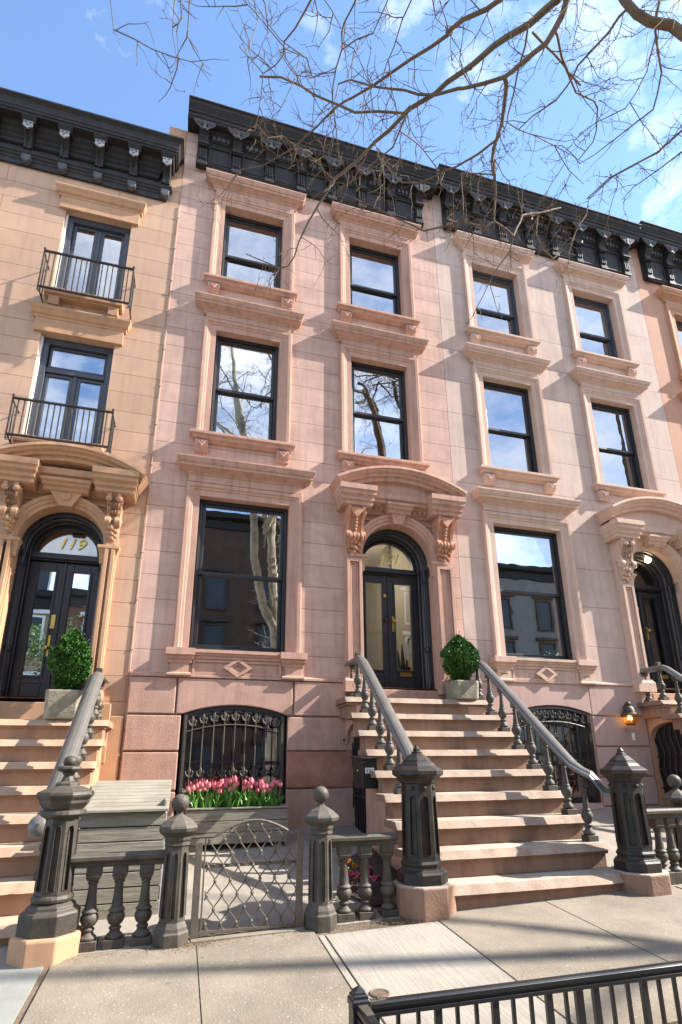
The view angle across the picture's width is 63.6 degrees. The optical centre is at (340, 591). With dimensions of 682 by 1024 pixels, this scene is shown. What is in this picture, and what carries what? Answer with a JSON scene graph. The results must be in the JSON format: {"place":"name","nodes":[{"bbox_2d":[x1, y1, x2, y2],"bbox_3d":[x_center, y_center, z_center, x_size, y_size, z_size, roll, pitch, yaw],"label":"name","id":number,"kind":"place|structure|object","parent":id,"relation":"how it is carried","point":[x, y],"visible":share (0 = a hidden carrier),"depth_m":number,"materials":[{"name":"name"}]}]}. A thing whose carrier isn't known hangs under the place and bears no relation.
{"place":"outdoors","nodes":[
{"label":"outdoors","id":0,"kind":"place"},
{"bbox_2d":[0,963,42,1023],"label":"pavement","id":1,"kind":"structure","parent":0,"point":[17,985],"depth_m":3.57,"materials":[{"name":"grey concrete"}]},
{"bbox_2d":[21,943,200,1023],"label":"pavement","id":2,"kind":"structure","parent":0,"point":[149,986],"depth_m":3.52,"materials":[{"name":"concrete"}]},
{"bbox_2d":[63,917,448,962],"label":"leaf litter","id":3,"kind":"object","parent":2,"relation":"on","point":[190,943],"visible":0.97,"depth_m":4.32,"materials":[{"name":"brown plant"}]},
{"bbox_2d":[13,920,419,1023],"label":"pavement bed","id":4,"kind":"object","parent":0,"point":[37,985],"visible":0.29,"depth_m":4.00,"materials":[{"name":"grey concrete"}]},
{"bbox_2d":[6,755,94,968],"bbox_3d":[-2.202,2.058,4.278,0.470,1.508,0.470,4,-18,-15],"label":"newel post","id":5,"kind":"object","parent":4,"relation":"on","point":[47,934],"visible":0.98,"depth_m":4.13,"materials":[{"name":"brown metal"}]},
{"bbox_2d":[152,794,197,949],"bbox_3d":[-1.331,2.235,4.426,0.304,1.146,0.304,4,-18,-15],"label":"gate post","id":6,"kind":"object","parent":4,"relation":"on","point":[178,829],"visible":1,"depth_m":4.35,"materials":[{"name":"grey metal"}]},
{"bbox_2d":[190,818,303,940],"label":"iron gate","id":7,"kind":"structure","parent":6,"relation":"attached to","point":[298,862],"depth_m":4.54,"materials":[{"name":"black metal"}]},
{"bbox_2d":[191,925,304,942],"bbox_3d":[-0.746,2.776,4.435,0.900,0.092,0.150,4,-18,-15],"label":"areaway threshold","id":8,"kind":"object","parent":4,"relation":"on","point":[201,938],"visible":0.42,"depth_m":4.41,"materials":[{"name":"stone"}]},
{"bbox_2d":[302,786,338,933],"bbox_3d":[-0.176,2.284,4.753,0.304,1.146,0.304,4,-18,-15],"label":"gate post","id":9,"kind":"object","parent":4,"relation":"on","point":[320,819],"visible":0.99,"depth_m":4.66,"materials":[{"name":"grey stone"}]},
{"bbox_2d":[110,0,681,327],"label":"street tree","id":10,"kind":"object","parent":4,"relation":"on","point":[634,11],"visible":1,"depth_m":8.14,"materials":[{"name":"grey plant"}]},
{"bbox_2d":[347,960,681,1023],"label":"tree guard","id":11,"kind":"object","parent":4,"relation":"on","point":[364,1008],"visible":1,"depth_m":2.70,"materials":[{"name":"black metal"}]},
{"bbox_2d":[197,929,350,1023],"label":"pavement","id":12,"kind":"structure","parent":0,"point":[296,977],"depth_m":3.60,"materials":[{"name":"concrete"}]},
{"bbox_2d":[0,805,681,963],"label":"areaway","id":13,"kind":"object","parent":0,"point":[602,822],"visible":0.14,"depth_m":5.42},
{"bbox_2d":[0,719,112,943],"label":"stoop","id":14,"kind":"object","parent":13,"relation":"on","point":[23,742],"visible":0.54,"depth_m":5.78,"materials":[{"name":"brown stone"}]},
{"bbox_2d":[43,623,93,719],"bbox_3d":[-3.420,0.992,6.923,0.566,1.213,0.616,4,-18,-15],"label":"potted shrub","id":15,"kind":"object","parent":14,"relation":"on","point":[62,701],"visible":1,"depth_m":6.77,"materials":[{"name":"green plant"}]},
{"bbox_2d":[27,668,109,880],"bbox_3d":[-2.826,1.729,5.892,0.246,2.116,2.588,4,-18,-15],"label":"stair railing","id":16,"kind":"object","parent":14,"relation":"on","point":[85,717],"visible":0.59,"depth_m":5.88,"materials":[{"name":"grey stone"}]},
{"bbox_2d":[70,849,165,952],"bbox_3d":[-1.757,2.438,4.293,0.710,0.745,0.155,4,-18,-15],"label":"area fence","id":17,"kind":"object","parent":13,"relation":"on","point":[120,863],"visible":0.88,"depth_m":4.28,"materials":[{"name":"grey metal"}]},
{"bbox_2d":[72,780,171,921],"bbox_3d":[-2.078,2.401,5.291,0.770,1.093,1.070,4,-18,-15],"label":"bin enclosure","id":18,"kind":"object","parent":13,"relation":"on","point":[124,815],"visible":0.59,"depth_m":4.88,"materials":[{"name":"grey wood"}]},
{"bbox_2d":[185,804,288,852],"bbox_3d":[-1.296,2.907,6.780,1.254,0.502,0.394,4,-18,-15],"label":"wooden planter","id":19,"kind":"object","parent":13,"relation":"on","point":[212,821],"visible":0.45,"depth_m":6.63,"materials":[{"name":"grey wood"}]},
{"bbox_2d":[186,786,197,805],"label":"tulip","id":20,"kind":"object","parent":19,"relation":"in","point":[188,790],"visible":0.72,"depth_m":6.71,"materials":[{"name":"pink plant"}]},
{"bbox_2d":[187,785,200,810],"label":"tulip","id":21,"kind":"object","parent":19,"relation":"in","point":[192,788],"visible":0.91,"depth_m":6.63,"materials":[{"name":"green plant"}]},
{"bbox_2d":[188,783,205,807],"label":"tulip","id":22,"kind":"object","parent":19,"relation":"in","point":[197,786],"visible":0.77,"depth_m":6.85,"materials":[{"name":"pink plant"}]},
{"bbox_2d":[198,786,205,810],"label":"tulip","id":23,"kind":"object","parent":19,"relation":"in","point":[203,788],"visible":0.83,"depth_m":6.79,"materials":[{"name":"pink plant"}]},
{"bbox_2d":[195,782,210,810],"bbox_3d":[-1.735,2.531,6.812,0.200,0.351,0.161,-16,-23,40],"label":"tulip","id":24,"kind":"object","parent":19,"relation":"in","point":[201,801],"visible":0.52,"depth_m":6.75,"materials":[{"name":"pink plant"}]},
{"bbox_2d":[200,782,214,810],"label":"tulip","id":25,"kind":"object","parent":19,"relation":"in","point":[208,786],"visible":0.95,"depth_m":6.66,"materials":[{"name":"green plant"}]},
{"bbox_2d":[203,780,213,807],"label":"tulip","id":26,"kind":"object","parent":19,"relation":"in","point":[210,800],"visible":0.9,"depth_m":6.69,"materials":[{"name":"green plant"}]},
{"bbox_2d":[206,783,224,806],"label":"tulip","id":27,"kind":"object","parent":19,"relation":"in","point":[214,786],"visible":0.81,"depth_m":6.81,"materials":[{"name":"pink plant"}]},
{"bbox_2d":[211,779,224,807],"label":"tulip","id":28,"kind":"object","parent":19,"relation":"in","point":[222,782],"visible":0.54,"depth_m":6.83,"materials":[{"name":"pink plant"}]},
{"bbox_2d":[213,788,224,806],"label":"tulip","id":29,"kind":"object","parent":19,"relation":"in","point":[219,793],"visible":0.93,"depth_m":6.71,"materials":[{"name":"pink plant"}]},
{"bbox_2d":[214,781,228,806],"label":"tulip","id":30,"kind":"object","parent":19,"relation":"in","point":[219,785],"visible":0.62,"depth_m":6.83,"materials":[{"name":"pink plant"}]},
{"bbox_2d":[223,782,234,809],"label":"tulip","id":31,"kind":"object","parent":19,"relation":"in","point":[225,785],"visible":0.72,"depth_m":6.84,"materials":[{"name":"pink plant"}]},
{"bbox_2d":[223,786,235,809],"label":"tulip","id":32,"kind":"object","parent":19,"relation":"in","point":[230,788],"visible":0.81,"depth_m":6.79,"materials":[{"name":"pink plant"}]},
{"bbox_2d":[222,777,237,809],"bbox_3d":[-1.402,2.506,6.826,0.196,0.392,0.186,12,-21,-35],"label":"tulip","id":33,"kind":"object","parent":19,"relation":"in","point":[230,782],"visible":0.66,"depth_m":6.84,"materials":[{"name":"pink plant"}]},
{"bbox_2d":[224,775,238,809],"bbox_3d":[-1.352,2.468,6.756,0.166,0.423,0.203,16,-23,-42],"label":"tulip","id":34,"kind":"object","parent":19,"relation":"in","point":[229,798],"visible":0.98,"depth_m":6.75,"materials":[{"name":"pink plant"}]},
{"bbox_2d":[227,779,243,809],"bbox_3d":[-1.313,2.514,6.813,0.213,0.368,0.162,4,-18,-13],"label":"tulip","id":35,"kind":"object","parent":19,"relation":"in","point":[236,784],"visible":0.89,"depth_m":6.79,"materials":[{"name":"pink plant"}]},
{"bbox_2d":[238,780,246,799],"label":"tulip","id":36,"kind":"object","parent":19,"relation":"in","point":[244,782],"visible":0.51,"depth_m":7.01,"materials":[{"name":"pink plant"}]},
{"bbox_2d":[239,785,246,806],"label":"tulip","id":37,"kind":"object","parent":19,"relation":"in","point":[244,788],"visible":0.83,"depth_m":6.87,"materials":[{"name":"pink plant"}]},
{"bbox_2d":[240,781,257,806],"bbox_3d":[-1.156,2.533,6.845,0.178,0.349,0.158,-10,-20,28],"label":"tulip","id":38,"kind":"object","parent":19,"relation":"in","point":[247,801],"visible":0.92,"depth_m":6.78,"materials":[{"name":"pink plant"}]},
{"bbox_2d":[244,777,256,806],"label":"tulip","id":39,"kind":"object","parent":19,"relation":"in","point":[251,779],"visible":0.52,"depth_m":6.96,"materials":[{"name":"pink plant"}]},
{"bbox_2d":[246,784,258,805],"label":"tulip","id":40,"kind":"object","parent":19,"relation":"in","point":[250,787],"visible":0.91,"depth_m":6.82,"materials":[{"name":"pink plant"}]},
{"bbox_2d":[253,781,260,800],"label":"tulip","id":41,"kind":"object","parent":19,"relation":"in","point":[256,784],"visible":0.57,"depth_m":7.11,"materials":[{"name":"pink plant"}]},
{"bbox_2d":[252,779,263,805],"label":"tulip","id":42,"kind":"object","parent":19,"relation":"in","point":[262,780],"visible":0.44,"depth_m":6.98,"materials":[{"name":"pink plant"}]},
{"bbox_2d":[252,782,268,808],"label":"tulip","id":43,"kind":"object","parent":19,"relation":"in","point":[261,785],"visible":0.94,"depth_m":6.80,"materials":[{"name":"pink plant"}]},
{"bbox_2d":[263,787,272,808],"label":"tulip","id":44,"kind":"object","parent":19,"relation":"in","point":[267,803],"visible":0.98,"depth_m":6.83,"materials":[{"name":"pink plant"}]},
{"bbox_2d":[261,776,275,798],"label":"tulip","id":45,"kind":"object","parent":19,"relation":"in","point":[264,778],"visible":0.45,"depth_m":7.15,"materials":[{"name":"pink plant"}]},
{"bbox_2d":[264,783,276,808],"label":"tulip","id":46,"kind":"object","parent":19,"relation":"in","point":[272,802],"visible":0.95,"depth_m":6.83,"materials":[{"name":"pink plant"}]},
{"bbox_2d":[266,782,278,808],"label":"tulip","id":47,"kind":"object","parent":19,"relation":"in","point":[272,784],"visible":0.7,"depth_m":7.04,"materials":[{"name":"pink plant"}]},
{"bbox_2d":[273,780,281,804],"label":"tulip","id":48,"kind":"object","parent":19,"relation":"in","point":[277,782],"visible":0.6,"depth_m":7.04,"materials":[{"name":"pink plant"}]},
{"bbox_2d":[272,781,283,805],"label":"tulip","id":49,"kind":"object","parent":19,"relation":"in","point":[278,801],"visible":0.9,"depth_m":6.97,"materials":[{"name":"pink plant"}]},
{"bbox_2d":[331,832,398,923],"bbox_3d":[0.184,2.538,4.837,0.645,0.760,0.155,4,-18,-15],"label":"area fence","id":50,"kind":"object","parent":13,"relation":"on","point":[343,844],"visible":0.93,"depth_m":4.83,"materials":[{"name":"grey stone"}]},
{"bbox_2d":[333,847,398,904],"bbox_3d":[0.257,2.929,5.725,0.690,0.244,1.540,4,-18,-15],"label":"soil","id":51,"kind":"structure","parent":13,"relation":"on","point":[377,867],"depth_m":5.56,"materials":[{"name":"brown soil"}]},
{"bbox_2d":[338,859,357,878],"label":"pansy plant","id":52,"kind":"object","parent":51,"relation":"on","point":[354,864],"visible":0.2,"depth_m":5.47,"materials":[{"name":"orange plant"}]},
{"bbox_2d":[348,865,381,889],"bbox_3d":[0.210,2.734,5.250,0.303,0.194,0.301,4,-18,-15],"label":"pansy plant","id":53,"kind":"object","parent":51,"relation":"on","point":[352,875],"visible":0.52,"depth_m":5.20,"materials":[{"name":"purple plant"}]},
{"bbox_2d":[336,689,624,909],"bbox_3d":[1.410,2.390,6.779,2.280,2.710,3.062,4,-18,-15],"label":"stoop","id":54,"kind":"object","parent":13,"relation":"on","point":[509,833],"visible":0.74,"depth_m":6.17,"materials":[{"name":"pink stone"}]},
{"bbox_2d":[351,755,377,788],"bbox_3d":[0.282,2.146,6.582,0.210,0.375,0.430,4,-18,-15],"label":"mailbox","id":55,"kind":"object","parent":54,"relation":"attached to","point":[364,767],"visible":0.96,"depth_m":6.44,"materials":[{"name":"black metal"}]},
{"bbox_2d":[344,652,413,793],"bbox_3d":[0.494,1.737,6.795,0.308,2.359,2.738,3,-18,-12],"label":"stair railing","id":56,"kind":"object","parent":54,"relation":"on","point":[394,726],"visible":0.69,"depth_m":6.83,"materials":[{"name":"grey metal"}]},
{"bbox_2d":[439,631,480,699],"bbox_3d":[1.821,1.122,8.429,0.662,1.068,0.632,4,-18,-15],"label":"potted shrub","id":57,"kind":"object","parent":54,"relation":"on","point":[461,685],"visible":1,"depth_m":8.28,"materials":[{"name":"green plant"}]},
{"bbox_2d":[470,659,609,841],"bbox_3d":[2.389,1.877,7.290,0.314,2.359,2.780,6,-18,-19],"label":"stair railing","id":58,"kind":"object","parent":54,"relation":"on","point":[547,738],"visible":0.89,"depth_m":6.73,"materials":[{"name":"grey metal"}]},
{"bbox_2d":[637,693,681,804],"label":"stoop","id":59,"kind":"object","parent":13,"relation":"on","point":[663,723],"visible":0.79,"depth_m":9.24,"materials":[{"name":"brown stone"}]},
{"bbox_2d":[640,662,681,713],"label":"stair railing","id":60,"kind":"object","parent":59,"relation":"on","point":[657,667],"visible":0.97,"depth_m":9.27,"materials":[{"name":"grey metal"}]},
{"bbox_2d":[647,807,681,884],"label":"area fence","id":61,"kind":"object","parent":13,"relation":"on","point":[666,819],"visible":0.84,"depth_m":5.76,"materials":[{"name":"grey stone"}]},
{"bbox_2d":[662,775,681,866],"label":"gate post","id":62,"kind":"object","parent":13,"relation":"on","point":[672,798],"visible":0.53,"depth_m":6.05,"materials":[{"name":"grey metal"}]},
{"bbox_2d":[0,0,681,231],"label":"sky","id":63,"kind":"structure","parent":0,"point":[65,52],"materials":[{"name":"blue"}]},
{"bbox_2d":[318,935,382,1023],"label":"pavement","id":64,"kind":"structure","parent":0,"point":[346,975],"depth_m":3.88,"materials":[{"name":"concrete"}]},
{"bbox_2d":[326,921,565,1023],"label":"pavement","id":65,"kind":"structure","parent":0,"point":[415,958],"depth_m":3.79,"materials":[{"name":"concrete"}]},
{"bbox_2d":[369,988,389,997],"bbox_3d":[0.240,2.520,3.441,0.128,0.031,0.128,4,-18,-15],"label":"valve cover","id":66,"kind":"object","parent":65,"relation":"on","point":[377,992],"visible":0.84,"depth_m":3.43,"materials":[{"name":"metal"}]},
{"bbox_2d":[392,745,456,922],"bbox_3d":[0.737,2.218,5.121,0.536,1.522,0.536,4,-18,-15],"label":"newel post","id":67,"kind":"object","parent":65,"relation":"on","point":[424,886],"visible":0.98,"depth_m":4.96,"materials":[{"name":"black metal"}]},
{"bbox_2d":[440,901,681,1023],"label":"pavement","id":68,"kind":"structure","parent":0,"point":[519,942],"depth_m":4.04,"materials":[{"name":"concrete"}]},
{"bbox_2d":[546,887,681,961],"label":"pavement","id":69,"kind":"structure","parent":0,"point":[651,925],"depth_m":4.71,"materials":[{"name":"concrete"}]},
{"bbox_2d":[599,747,671,896],"bbox_3d":[3.004,2.389,5.696,0.536,1.505,0.536,4,-18,-15],"label":"newel post","id":70,"kind":"object","parent":69,"relation":"on","point":[637,866],"visible":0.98,"depth_m":5.57,"materials":[{"name":"black metal"}]},
{"label":"ground","id":71,"kind":"structure","parent":0,"visible":0},
{"bbox_2d":[0,87,183,812],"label":"brownstone house","id":72,"kind":"structure","parent":71,"relation":"on","point":[82,183],"depth_m":8.68,"materials":[{"name":"beige stone"}]},
{"bbox_2d":[8,561,67,700],"bbox_3d":[-4.266,0.514,7.767,0.485,2.000,0.120,4,-18,-15],"label":"door","id":73,"kind":"structure","parent":72,"relation":"in","point":[30,678],"depth_m":7.78,"materials":[{"name":"black paint"}]},
{"bbox_2d":[4,393,115,453],"bbox_3d":[-4.075,-2.378,8.073,1.368,0.748,0.369,4,-18,-15],"label":"balcony railing","id":74,"kind":"object","parent":72,"relation":"attached to","point":[110,439],"depth_m":7.91,"materials":[{"name":"black metal"}]},
{"bbox_2d":[12,301,131,450],"bbox_3d":[-4.189,-3.136,8.592,1.486,2.660,0.570,4,-18,-15],"label":"window","id":75,"kind":"structure","parent":72,"relation":"in","point":[51,319],"depth_m":8.70,"materials":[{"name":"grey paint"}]},
{"bbox_2d":[49,564,98,689],"bbox_3d":[-3.825,0.548,7.887,0.459,2.000,0.120,4,-18,-15],"label":"door","id":76,"kind":"structure","parent":72,"relation":"in","point":[78,600],"depth_m":8.03,"materials":[{"name":"black paint"}]},
{"bbox_2d":[36,247,135,318],"bbox_3d":[-4.070,-4.930,8.875,1.358,0.858,0.369,4,-18,-15],"label":"balcony railing","id":77,"kind":"object","parent":72,"relation":"attached to","point":[128,304],"depth_m":8.72,"materials":[{"name":"black metal"}]},
{"bbox_2d":[44,181,146,317],"bbox_3d":[-4.175,-5.660,9.318,1.456,2.530,0.440,4,-18,-15],"label":"window","id":78,"kind":"structure","parent":72,"relation":"in","point":[85,238],"depth_m":9.43,"materials":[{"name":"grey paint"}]},
{"bbox_2d":[118,95,466,829],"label":"brownstone house","id":79,"kind":"structure","parent":71,"relation":"on","point":[306,501],"depth_m":9.52,"materials":[{"name":"pink stone"}]},
{"bbox_2d":[174,706,285,814],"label":"window","id":80,"kind":"structure","parent":79,"relation":"in","point":[230,710],"depth_m":7.69,"materials":[{"name":"black paint"}]},
{"bbox_2d":[166,453,315,679],"bbox_3d":[-1.502,-0.389,8.380,2.170,3.410,0.460,4,-18,-15],"label":"window","id":81,"kind":"structure","parent":79,"relation":"in","point":[213,483],"depth_m":8.44,"materials":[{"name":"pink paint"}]},
{"bbox_2d":[189,290,304,464],"bbox_3d":[-1.616,-3.594,9.369,1.900,3.010,0.452,4,-18,-15],"label":"window","id":82,"kind":"structure","parent":79,"relation":"in","point":[254,338],"depth_m":9.51,"materials":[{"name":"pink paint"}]},
{"bbox_2d":[204,167,305,310],"bbox_3d":[-1.639,-6.472,10.275,1.900,2.745,0.470,4,-18,-15],"label":"window","id":83,"kind":"structure","parent":79,"relation":"in","point":[249,229],"depth_m":10.40,"materials":[{"name":"pink stone"}]},
{"bbox_2d":[339,736,348,743],"bbox_3d":[0.043,2.146,7.979,0.140,0.110,0.024,4,-18,-15],"label":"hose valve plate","id":84,"kind":"object","parent":79,"relation":"attached to","point":[343,739],"visible":1,"depth_m":7.98,"materials":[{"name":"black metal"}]},
{"bbox_2d":[330,201,420,336],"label":"window","id":85,"kind":"structure","parent":79,"relation":"in","point":[377,286],"depth_m":11.03,"materials":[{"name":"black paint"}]},
{"bbox_2d":[362,574,392,687],"bbox_3d":[0.572,0.644,9.155,0.550,1.970,0.130,4,-18,-15],"label":"door","id":86,"kind":"structure","parent":79,"relation":"in","point":[384,676],"depth_m":9.20,"materials":[{"name":"black paint"}]},
{"bbox_2d":[330,320,429,471],"bbox_3d":[0.713,-3.414,10.003,1.900,3.010,0.452,4,-18,-15],"label":"window","id":87,"kind":"structure","parent":79,"relation":"in","point":[379,381],"depth_m":10.15,"materials":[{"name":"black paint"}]},
{"bbox_2d":[397,636,410,670],"bbox_3d":[1.133,1.222,9.506,0.348,0.967,0.232,-5,-18,13],"label":"umbrella stand","id":88,"kind":"object","parent":79,"relation":"on","point":[401,665],"visible":0.54,"depth_m":9.50,"materials":[{"name":"black metal"}]},
{"bbox_2d":[389,576,420,688],"bbox_3d":[1.075,0.683,9.292,0.524,1.970,0.130,4,-18,-15],"label":"door","id":89,"kind":"structure","parent":79,"relation":"in","point":[401,678],"depth_m":9.27,"materials":[{"name":"black paint"}]},
{"bbox_2d":[432,163,681,809],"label":"brownstone house","id":90,"kind":"structure","parent":71,"relation":"on","point":[565,476],"depth_m":10.85,"materials":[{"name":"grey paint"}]},
{"bbox_2d":[452,230,540,356],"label":"window","id":91,"kind":"structure","parent":90,"relation":"in","point":[515,329],"depth_m":11.78,"materials":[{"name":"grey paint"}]},
{"bbox_2d":[462,342,560,494],"bbox_3d":[3.319,-3.345,10.754,1.900,3.010,0.452,4,-18,-15],"label":"window","id":92,"kind":"structure","parent":90,"relation":"in","point":[513,441],"depth_m":10.87,"materials":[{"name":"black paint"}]},
{"bbox_2d":[471,486,598,684],"bbox_3d":[3.415,-0.119,9.752,2.170,3.458,0.460,4,-18,-15],"label":"window","id":93,"kind":"structure","parent":90,"relation":"in","point":[531,533],"depth_m":9.92,"materials":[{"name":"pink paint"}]},
{"bbox_2d":[516,705,600,802],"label":"window","id":94,"kind":"structure","parent":90,"relation":"in","point":[575,797],"depth_m":9.21,"materials":[{"name":"black paint"}]},
{"bbox_2d":[553,258,639,377],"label":"window","id":95,"kind":"structure","parent":90,"relation":"in","point":[595,313],"depth_m":12.45,"materials":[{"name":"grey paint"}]},
{"bbox_2d":[569,365,666,501],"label":"window","id":96,"kind":"structure","parent":90,"relation":"in","point":[622,463],"depth_m":11.54,"materials":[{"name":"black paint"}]},
{"bbox_2d":[621,701,637,724],"bbox_3d":[4.900,2.062,9.362,0.265,0.395,0.277,4,-18,-15],"label":"wall lantern","id":97,"kind":"object","parent":90,"relation":"attached to","point":[628,709],"depth_m":9.31,"materials":[{"name":"brown metal"}]},
{"bbox_2d":[635,591,654,681],"bbox_3d":[5.666,0.905,10.583,0.550,1.970,0.130,4,-18,-15],"label":"door","id":98,"kind":"structure","parent":90,"relation":"in","point":[643,629],"depth_m":10.67,"materials":[{"name":"black paint"}]},
{"bbox_2d":[644,557,650,562],"bbox_3d":[6.158,-0.679,11.057,0.136,0.190,0.140,4,-18,-15],"label":"ceiling lamp","id":99,"kind":"object","parent":90,"relation":"attached to","point":[647,559],"visible":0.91,"depth_m":11.01,"materials":[{"name":"white glass"}]},
{"bbox_2d":[639,592,674,691],"bbox_3d":[6.169,0.944,10.720,0.524,1.970,0.130,4,-18,-15],"label":"door","id":100,"kind":"structure","parent":90,"relation":"in","point":[657,640],"depth_m":10.78,"materials":[{"name":"black paint"}]},
{"bbox_2d":[631,220,681,489],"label":"brownstone house","id":101,"kind":"structure","parent":71,"relation":"on","point":[656,252],"depth_m":13.08,"materials":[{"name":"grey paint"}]},
{"bbox_2d":[655,285,681,380],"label":"window","id":102,"kind":"structure","parent":101,"relation":"in","point":[671,297],"depth_m":13.09,"materials":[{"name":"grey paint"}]},
{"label":"soil","id":103,"kind":"structure","parent":0,"visible":0},
{"bbox_2d":[554,0,679,38],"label":"street tree","id":104,"kind":"object","parent":103,"relation":"on","point":[678,1],"visible":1,"depth_m":3.39,"materials":[{"name":"brown plant"}]}
]}

